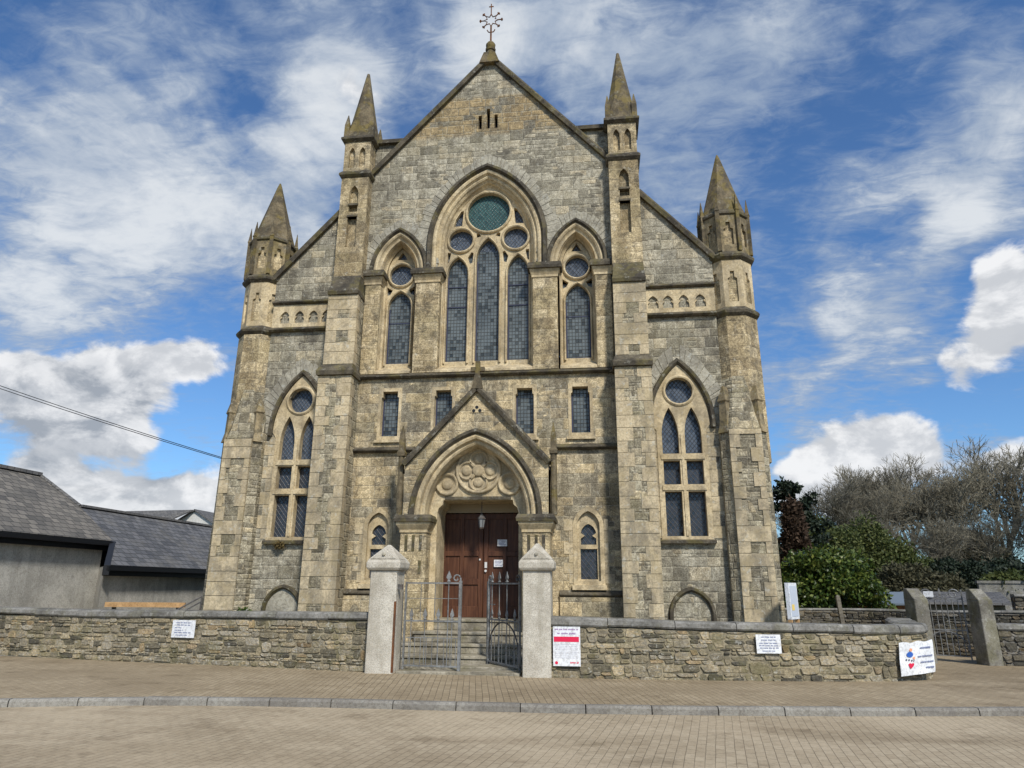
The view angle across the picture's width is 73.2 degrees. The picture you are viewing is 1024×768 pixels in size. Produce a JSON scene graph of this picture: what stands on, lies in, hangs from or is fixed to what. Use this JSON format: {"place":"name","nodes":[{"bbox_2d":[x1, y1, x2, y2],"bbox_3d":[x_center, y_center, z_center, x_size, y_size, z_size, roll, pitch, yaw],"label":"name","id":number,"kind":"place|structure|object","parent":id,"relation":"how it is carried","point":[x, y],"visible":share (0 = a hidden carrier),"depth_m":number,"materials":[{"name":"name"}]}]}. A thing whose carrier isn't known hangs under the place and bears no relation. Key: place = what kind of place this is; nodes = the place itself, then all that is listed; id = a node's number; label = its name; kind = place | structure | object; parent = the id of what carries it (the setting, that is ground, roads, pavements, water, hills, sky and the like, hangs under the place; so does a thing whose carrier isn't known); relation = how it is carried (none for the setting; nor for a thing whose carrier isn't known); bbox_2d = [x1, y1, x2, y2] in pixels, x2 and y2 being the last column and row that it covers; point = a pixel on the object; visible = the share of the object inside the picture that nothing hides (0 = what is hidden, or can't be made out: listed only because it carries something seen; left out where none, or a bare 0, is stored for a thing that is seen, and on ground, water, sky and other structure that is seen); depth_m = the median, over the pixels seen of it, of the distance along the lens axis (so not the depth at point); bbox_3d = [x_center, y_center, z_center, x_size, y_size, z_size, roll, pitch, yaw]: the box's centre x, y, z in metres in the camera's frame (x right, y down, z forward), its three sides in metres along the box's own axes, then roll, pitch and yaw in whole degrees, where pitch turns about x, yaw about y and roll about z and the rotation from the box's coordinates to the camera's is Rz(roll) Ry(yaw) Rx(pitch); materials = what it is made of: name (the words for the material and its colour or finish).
{"place":"outdoors","nodes":[
{"label":"outdoors","id":0,"kind":"place"},
{"bbox_2d":[0,706,1023,767],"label":"road","id":1,"kind":"structure","parent":0,"point":[168,737],"depth_m":7.95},
{"bbox_2d":[0,696,1023,715],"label":"kerb","id":2,"kind":"structure","parent":1,"relation":"on","point":[515,706],"depth_m":9.71,"materials":[{"name":"concrete"}]},
{"bbox_2d":[0,656,1023,706],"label":"pavement","id":3,"kind":"structure","parent":0,"point":[960,682],"depth_m":11.39,"materials":[{"name":"beige brick"}]},
{"bbox_2d":[0,607,367,671],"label":"boundary wall","id":4,"kind":"structure","parent":3,"relation":"on","point":[324,640],"depth_m":14.45,"materials":[{"name":"stone"}]},
{"bbox_2d":[171,620,195,637],"bbox_3d":[-6.924,5.160,14.543,0.570,0.350,0.014,-4,-17,16],"label":"wall sign","id":5,"kind":"object","parent":4,"relation":"attached to","point":[183,628],"visible":1,"depth_m":14.53,"materials":[{"name":"white"}]},
{"bbox_2d":[364,545,409,673],"bbox_3d":[-2.473,4.415,13.591,0.700,2.430,0.735,-2,-16,7],"label":"gate post","id":6,"kind":"object","parent":3,"relation":"on","point":[388,566],"visible":0.98,"depth_m":13.36,"materials":[{"name":"stone"}]},
{"bbox_2d":[395,663,521,675],"bbox_3d":[-0.951,5.584,13.468,2.365,0.115,1.250,-2,-16,7],"label":"gate threshold","id":7,"kind":"object","parent":3,"relation":"on","point":[486,669],"visible":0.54,"depth_m":13.20,"materials":[{"name":"stone"}]},
{"bbox_2d":[401,571,462,670],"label":"iron gate","id":8,"kind":"structure","parent":7,"relation":"on","point":[448,582],"depth_m":13.37,"materials":[{"name":"grey metal"}]},
{"bbox_2d":[486,572,520,671],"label":"iron gate","id":9,"kind":"structure","parent":7,"relation":"on","point":[490,581],"depth_m":13.84,"materials":[{"name":"grey metal"}]},
{"bbox_2d":[519,543,555,677],"bbox_3d":[0.493,4.293,13.147,0.670,2.450,0.735,-2,-16,7],"label":"gate post","id":10,"kind":"object","parent":3,"relation":"on","point":[537,565],"visible":0.93,"depth_m":12.87,"materials":[{"name":"stone"}]},
{"bbox_2d":[551,616,932,681],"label":"boundary wall","id":11,"kind":"structure","parent":3,"relation":"on","point":[637,648],"depth_m":12.50,"materials":[{"name":"stone"}]},
{"bbox_2d":[553,626,580,665],"bbox_3d":[1.004,4.809,12.653,0.500,0.680,0.014,-2,-16,7],"label":"information poster","id":12,"kind":"object","parent":11,"relation":"attached to","point":[566,647],"visible":1,"depth_m":12.65,"materials":[{"name":"white paper"}]},
{"bbox_2d":[755,634,781,653],"bbox_3d":[4.620,4.681,12.425,0.440,0.320,0.014,0,-16,2],"label":"wall sign","id":13,"kind":"object","parent":11,"relation":"attached to","point":[766,643],"visible":1,"depth_m":12.42,"materials":[{"name":"white"}]},
{"bbox_2d":[899,639,934,676],"bbox_3d":[7.332,4.948,12.471,0.783,0.617,0.050,4,-17,-14],"label":"banner","id":14,"kind":"object","parent":11,"relation":"attached to","point":[916,657],"visible":1,"depth_m":12.46,"materials":[{"name":"white plastic"}]},
{"bbox_2d":[785,608,1023,656],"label":"garden wall","id":15,"kind":"structure","parent":3,"relation":"on","point":[851,615],"depth_m":17.62,"materials":[{"name":"grey stone"}]},
{"bbox_2d":[903,588,937,662],"bbox_3d":[9.321,5.560,15.771,0.340,1.700,0.400,2,-16,-5],"label":"side gate post","id":16,"kind":"object","parent":3,"relation":"on","point":[916,605],"visible":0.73,"depth_m":15.73,"materials":[{"name":"stone"}]},
{"bbox_2d":[965,589,1003,665],"bbox_3d":[10.509,5.447,15.360,0.340,1.700,0.400,2,-16,-5],"label":"side gate post","id":17,"kind":"object","parent":3,"relation":"on","point":[986,641],"visible":0.79,"depth_m":15.25,"materials":[{"name":"stone"}]},
{"bbox_2d":[921,588,972,659],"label":"side gate","id":18,"kind":"structure","parent":17,"relation":"attached to","point":[950,629],"depth_m":15.87,"materials":[{"name":"metal"}]},
{"bbox_2d":[923,591,933,596],"bbox_3d":[9.788,4.940,16.224,0.200,0.130,0.012,-11,-20,35],"label":"gate sign","id":19,"kind":"object","parent":18,"relation":"attached to","point":[927,593],"visible":0.86,"depth_m":16.22,"materials":[{"name":"white plastic"}]},
{"bbox_2d":[996,623,1023,665],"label":"roadside wall","id":20,"kind":"structure","parent":3,"relation":"on","point":[1011,637],"depth_m":15.07,"materials":[{"name":"grey stone"}]},
{"bbox_2d":[0,0,1023,563],"label":"sky","id":21,"kind":"structure","parent":0,"point":[873,149],"materials":[{"name":"blue"}]},
{"bbox_2d":[975,581,1023,609],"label":"pale wall","id":22,"kind":"structure","parent":0,"point":[1014,587],"depth_m":25.75,"materials":[{"name":"stone"}]},
{"bbox_2d":[977,568,1023,591],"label":"green shrub","id":23,"kind":"object","parent":22,"relation":"on","point":[1014,574],"visible":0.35,"depth_m":26.10,"materials":[{"name":"green plant"}]},
{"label":"hillside","id":24,"kind":"structure","parent":0,"visible":0},
{"bbox_2d":[775,482,854,536],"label":"bare tree","id":25,"kind":"object","parent":24,"relation":"on","point":[825,507],"visible":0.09,"depth_m":72.14,"materials":[{"name":"grey plant"}]},
{"bbox_2d":[809,474,916,535],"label":"bare tree","id":26,"kind":"object","parent":24,"relation":"on","point":[846,509],"visible":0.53,"depth_m":70.38,"materials":[{"name":"grey plant"}]},
{"bbox_2d":[816,463,920,535],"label":"bare tree","id":27,"kind":"object","parent":24,"relation":"on","point":[884,478],"visible":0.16,"depth_m":76.63,"materials":[{"name":"grey plant"}]},
{"bbox_2d":[820,457,921,523],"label":"bare tree","id":28,"kind":"object","parent":24,"relation":"on","point":[846,471],"visible":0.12,"depth_m":78.31,"materials":[{"name":"grey plant"}]},
{"bbox_2d":[842,509,906,540],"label":"bare tree","id":29,"kind":"object","parent":24,"relation":"on","point":[890,527],"visible":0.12,"depth_m":60.87,"materials":[{"name":"grey plant"}]},
{"bbox_2d":[846,510,920,579],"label":"green shrub","id":30,"kind":"object","parent":24,"relation":"on","point":[881,547],"visible":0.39,"depth_m":49.60,"materials":[{"name":"green plant"}]},
{"bbox_2d":[854,472,996,549],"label":"bare tree","id":31,"kind":"object","parent":24,"relation":"on","point":[918,503],"visible":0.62,"depth_m":68.62,"materials":[{"name":"brown plant"}]},
{"bbox_2d":[872,452,993,535],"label":"bare tree","id":32,"kind":"object","parent":24,"relation":"on","point":[917,469],"visible":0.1,"depth_m":78.38,"materials":[{"name":"grey plant"}]},
{"bbox_2d":[902,515,973,562],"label":"bare tree","id":33,"kind":"object","parent":24,"relation":"on","point":[941,544],"visible":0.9,"depth_m":56.99,"materials":[{"name":"grey plant"}]},
{"bbox_2d":[891,456,1004,551],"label":"bare tree","id":34,"kind":"object","parent":24,"relation":"on","point":[961,503],"visible":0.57,"depth_m":67.11,"materials":[{"name":"grey plant"}]},
{"bbox_2d":[918,435,1023,553],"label":"bare tree","id":35,"kind":"object","parent":24,"relation":"on","point":[1003,479],"visible":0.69,"depth_m":71.40,"materials":[{"name":"grey plant"}]},
{"bbox_2d":[923,506,1023,564],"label":"bare tree","id":36,"kind":"object","parent":24,"relation":"on","point":[994,542],"visible":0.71,"depth_m":57.33,"materials":[{"name":"grey plant"}]},
{"bbox_2d":[950,542,1014,563],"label":"green shrub","id":37,"kind":"object","parent":24,"relation":"on","point":[976,555],"visible":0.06,"depth_m":61.23,"materials":[{"name":"green plant"}]},
{"bbox_2d":[978,553,1023,573],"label":"green shrub","id":38,"kind":"object","parent":24,"relation":"on","point":[1003,564],"visible":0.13,"depth_m":50.81,"materials":[{"name":"green plant"}]},
{"bbox_2d":[1000,499,1023,549],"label":"bare tree","id":39,"kind":"object","parent":24,"relation":"on","point":[1021,514],"visible":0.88,"depth_m":57.22,"materials":[{"name":"grey plant"}]},
{"bbox_2d":[1000,449,1023,516],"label":"bare tree","id":40,"kind":"object","parent":24,"relation":"on","point":[1019,468],"visible":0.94,"depth_m":67.29,"materials":[{"name":"grey plant"}]},
{"label":"ground","id":41,"kind":"structure","parent":0,"visible":0},
{"bbox_2d":[0,464,211,609],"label":"rendered hall","id":42,"kind":"structure","parent":41,"relation":"on","point":[60,548],"depth_m":22.88,"materials":[{"name":"stone"}]},
{"bbox_2d":[127,509,213,524],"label":"pale gabled house","id":43,"kind":"structure","parent":41,"relation":"on","point":[200,516],"depth_m":53.72,"materials":[{"name":"grey stone"}]},
{"bbox_2d":[201,4,785,640],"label":"church","id":44,"kind":"structure","parent":41,"relation":"on","point":[515,304],"depth_m":17.75,"materials":[{"name":"grey stone"}]},
{"bbox_2d":[0,385,219,456],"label":"overhead cable","id":45,"kind":"object","parent":44,"relation":"attached to","point":[107,421],"visible":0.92,"depth_m":18.94,"materials":[{"name":"black plastic"}]},
{"bbox_2d":[0,388,220,458],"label":"overhead cable","id":46,"kind":"object","parent":44,"relation":"attached to","point":[113,425],"visible":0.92,"depth_m":18.88,"materials":[{"name":"black plastic"}]},
{"bbox_2d":[236,607,251,610],"bbox_3d":[-6.484,5.539,16.690,0.386,0.302,0.330,9,-19,-28],"label":"wall plant","id":47,"kind":"object","parent":44,"relation":"attached to","point":[243,609],"depth_m":16.66,"materials":[{"name":"green plant"}]},
{"bbox_2d":[272,540,284,548],"bbox_3d":[-5.853,4.024,17.285,0.367,0.259,0.239,-6,-18,21],"label":"wall plant","id":48,"kind":"object","parent":44,"relation":"attached to","point":[279,544],"depth_m":17.24,"materials":[{"name":"brown plant"}]},
{"bbox_2d":[256,370,317,543],"bbox_3d":[-5.612,1.852,18.108,1.825,4.588,0.420,-2,-16,7],"label":"transomed window","id":49,"kind":"structure","parent":44,"relation":"in","point":[287,472],"depth_m":18.02,"materials":[{"name":"stone"}]},
{"bbox_2d":[352,508,400,587],"bbox_3d":[-3.328,4.060,17.098,1.184,1.931,0.280,-2,-16,7],"label":"porch side window","id":50,"kind":"structure","parent":44,"relation":"in","point":[378,530],"depth_m":17.16,"materials":[{"name":"stone"}]},
{"bbox_2d":[374,388,401,442],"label":"small window","id":51,"kind":"structure","parent":44,"relation":"in","point":[390,399],"depth_m":18.12,"materials":[{"name":"stone"}]},
{"bbox_2d":[369,227,425,374],"bbox_3d":[-3.132,-2.279,19.075,1.660,4.332,0.570,-2,-16,7],"label":"lancet window","id":52,"kind":"structure","parent":44,"relation":"in","point":[400,251],"depth_m":19.23,"materials":[{"name":"stone"}]},
{"bbox_2d":[430,386,455,430],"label":"small window","id":53,"kind":"structure","parent":44,"relation":"in","point":[443,398],"depth_m":18.03,"materials":[{"name":"glass"}]},
{"bbox_2d":[442,504,518,617],"bbox_3d":[-0.708,4.326,17.040,2.140,2.740,0.130,-2,-16,7],"label":"door","id":54,"kind":"structure","parent":44,"relation":"in","point":[470,552],"depth_m":17.06,"materials":[{"name":"brown wood"}]},
{"bbox_2d":[494,560,502,566],"bbox_3d":[-0.334,4.404,16.943,0.220,0.170,0.008,-2,-16,7],"label":"paper notice","id":55,"kind":"object","parent":54,"relation":"attached to","point":[498,563],"visible":1,"depth_m":16.94,"materials":[{"name":"white paper"}]},
{"bbox_2d":[497,540,506,545],"bbox_3d":[-0.242,3.931,17.070,0.240,0.160,0.008,-2,-16,7],"label":"paper notice","id":56,"kind":"object","parent":54,"relation":"attached to","point":[501,542],"visible":1,"depth_m":17.07,"materials":[{"name":"blue"}]},
{"bbox_2d":[478,503,485,529],"bbox_3d":[-0.735,3.182,16.744,0.200,0.710,0.173,-2,-16,7],"label":"hanging lantern","id":57,"kind":"object","parent":44,"relation":"hanging from","point":[481,520],"visible":0.97,"depth_m":16.66,"materials":[{"name":"paint"}]},
{"bbox_2d":[426,163,546,372],"bbox_3d":[-0.687,-3.261,19.033,3.360,6.222,0.570,-2,-16,7],"label":"great window","id":58,"kind":"structure","parent":44,"relation":"in","point":[485,231],"depth_m":19.16,"materials":[{"name":"stone"}]},
{"bbox_2d":[512,384,538,439],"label":"small window","id":59,"kind":"structure","parent":44,"relation":"in","point":[524,408],"depth_m":17.73,"materials":[{"name":"stone"}]},
{"bbox_2d":[546,217,606,368],"bbox_3d":[1.752,-2.418,18.497,1.660,4.332,0.570,-2,-16,7],"label":"lancet window","id":60,"kind":"structure","parent":44,"relation":"in","point":[576,242],"depth_m":18.66,"materials":[{"name":"stone"}]},
{"bbox_2d":[567,383,595,438],"bbox_3d":[1.742,0.704,17.499,0.720,1.460,0.330,-2,-16,7],"label":"small window","id":61,"kind":"structure","parent":44,"relation":"in","point":[580,396],"depth_m":17.54,"materials":[{"name":"stone"}]},
{"bbox_2d":[563,507,614,589],"bbox_3d":[1.834,3.914,16.487,1.184,1.931,0.280,-2,-16,7],"label":"porch side window","id":62,"kind":"structure","parent":44,"relation":"in","point":[588,535],"depth_m":16.47,"materials":[{"name":"stone"}]},
{"bbox_2d":[652,358,725,543],"bbox_3d":[4.171,1.576,16.951,1.869,4.588,0.420,-2,-16,7],"label":"transomed window","id":63,"kind":"structure","parent":44,"relation":"in","point":[684,448],"depth_m":16.81,"materials":[{"name":"stone"}]},
{"bbox_2d":[778,494,812,562],"bbox_3d":[11.391,7.129,27.478,1.732,5.502,1.787,-2,-16,7],"label":"brown conifer","id":64,"kind":"object","parent":41,"relation":"on","point":[794,533],"visible":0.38,"depth_m":27.61,"materials":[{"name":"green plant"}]},
{"bbox_2d":[772,475,835,556],"bbox_3d":[13.345,7.936,33.275,5.129,7.034,5.439,-2,-16,7],"label":"evergreen tree","id":65,"kind":"object","parent":41,"relation":"on","point":[788,487],"visible":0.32,"depth_m":33.25,"materials":[{"name":"green plant"}]},
{"bbox_2d":[807,514,868,562],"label":"green shrub","id":66,"kind":"object","parent":41,"relation":"on","point":[844,540],"visible":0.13,"depth_m":48.15,"materials":[{"name":"green plant"}]},
{"bbox_2d":[780,542,896,608],"bbox_3d":[9.641,6.417,21.353,3.096,3.022,3.596,13,-21,-38],"label":"laurel bush","id":67,"kind":"object","parent":41,"relation":"on","point":[820,577],"visible":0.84,"depth_m":20.83,"materials":[{"name":"green plant"}]},
{"bbox_2d":[835,595,844,623],"bbox_3d":[9.046,6.538,18.878,0.199,1.471,0.100,-2,-16,7],"label":"wooden stake","id":68,"kind":"object","parent":41,"relation":"on","point":[839,609],"visible":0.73,"depth_m":18.95,"materials":[{"name":"grey wood"}]},
{"bbox_2d":[858,592,904,608],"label":"blue roofed shed","id":69,"kind":"structure","parent":41,"relation":"on","point":[897,599],"depth_m":23.39,"materials":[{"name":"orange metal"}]},
{"bbox_2d":[876,560,969,591],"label":"green shrub","id":70,"kind":"object","parent":41,"relation":"on","point":[895,577],"visible":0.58,"depth_m":42.10,"materials":[{"name":"green plant"}]},
{"bbox_2d":[912,554,936,570],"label":"green shrub","id":71,"kind":"object","parent":41,"relation":"on","point":[925,562],"visible":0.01,"depth_m":51.91,"materials":[{"name":"green plant"}]},
{"bbox_2d":[900,591,1011,613],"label":"outbuilding","id":72,"kind":"structure","parent":41,"relation":"on","point":[1000,600],"depth_m":22.93,"materials":[{"name":"black"}]},
{"bbox_2d":[926,555,990,588],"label":"green shrub","id":73,"kind":"object","parent":41,"relation":"on","point":[972,571],"visible":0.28,"depth_m":49.35,"materials":[{"name":"green plant"}]},
{"bbox_2d":[1010,594,1023,609],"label":"terrace wall","id":74,"kind":"structure","parent":41,"relation":"on","point":[1017,601],"depth_m":19.01,"materials":[{"name":"grey stone"}]},
{"label":"churchyard path","id":75,"kind":"structure","parent":0,"visible":0},
{"bbox_2d":[104,602,185,609],"bbox_3d":[-9.409,6.159,17.582,2.100,1.140,0.130,0,-16,3],"label":"timber rail","id":76,"kind":"object","parent":75,"relation":"on","point":[113,605],"visible":0.55,"depth_m":17.67,"materials":[{"name":"orange wood"}]},
{"bbox_2d":[176,596,202,609],"bbox_3d":[-7.968,5.855,16.822,0.642,1.315,0.040,11,-20,-33],"label":"handrail","id":77,"kind":"object","parent":75,"relation":"on","point":[201,597],"visible":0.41,"depth_m":17.02,"materials":[{"name":"metal"}]},
{"bbox_2d":[401,617,522,664],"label":"stone steps","id":78,"kind":"structure","parent":75,"relation":"on","point":[473,640],"depth_m":15.00,"materials":[{"name":"grey stone"}]},
{"bbox_2d":[784,583,799,622],"bbox_3d":[5.980,5.091,14.596,0.090,1.700,0.480,-13,-21,39],"label":"noticeboard","id":79,"kind":"object","parent":75,"relation":"on","point":[791,601],"visible":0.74,"depth_m":14.63,"materials":[{"name":"grey"}]}
]}

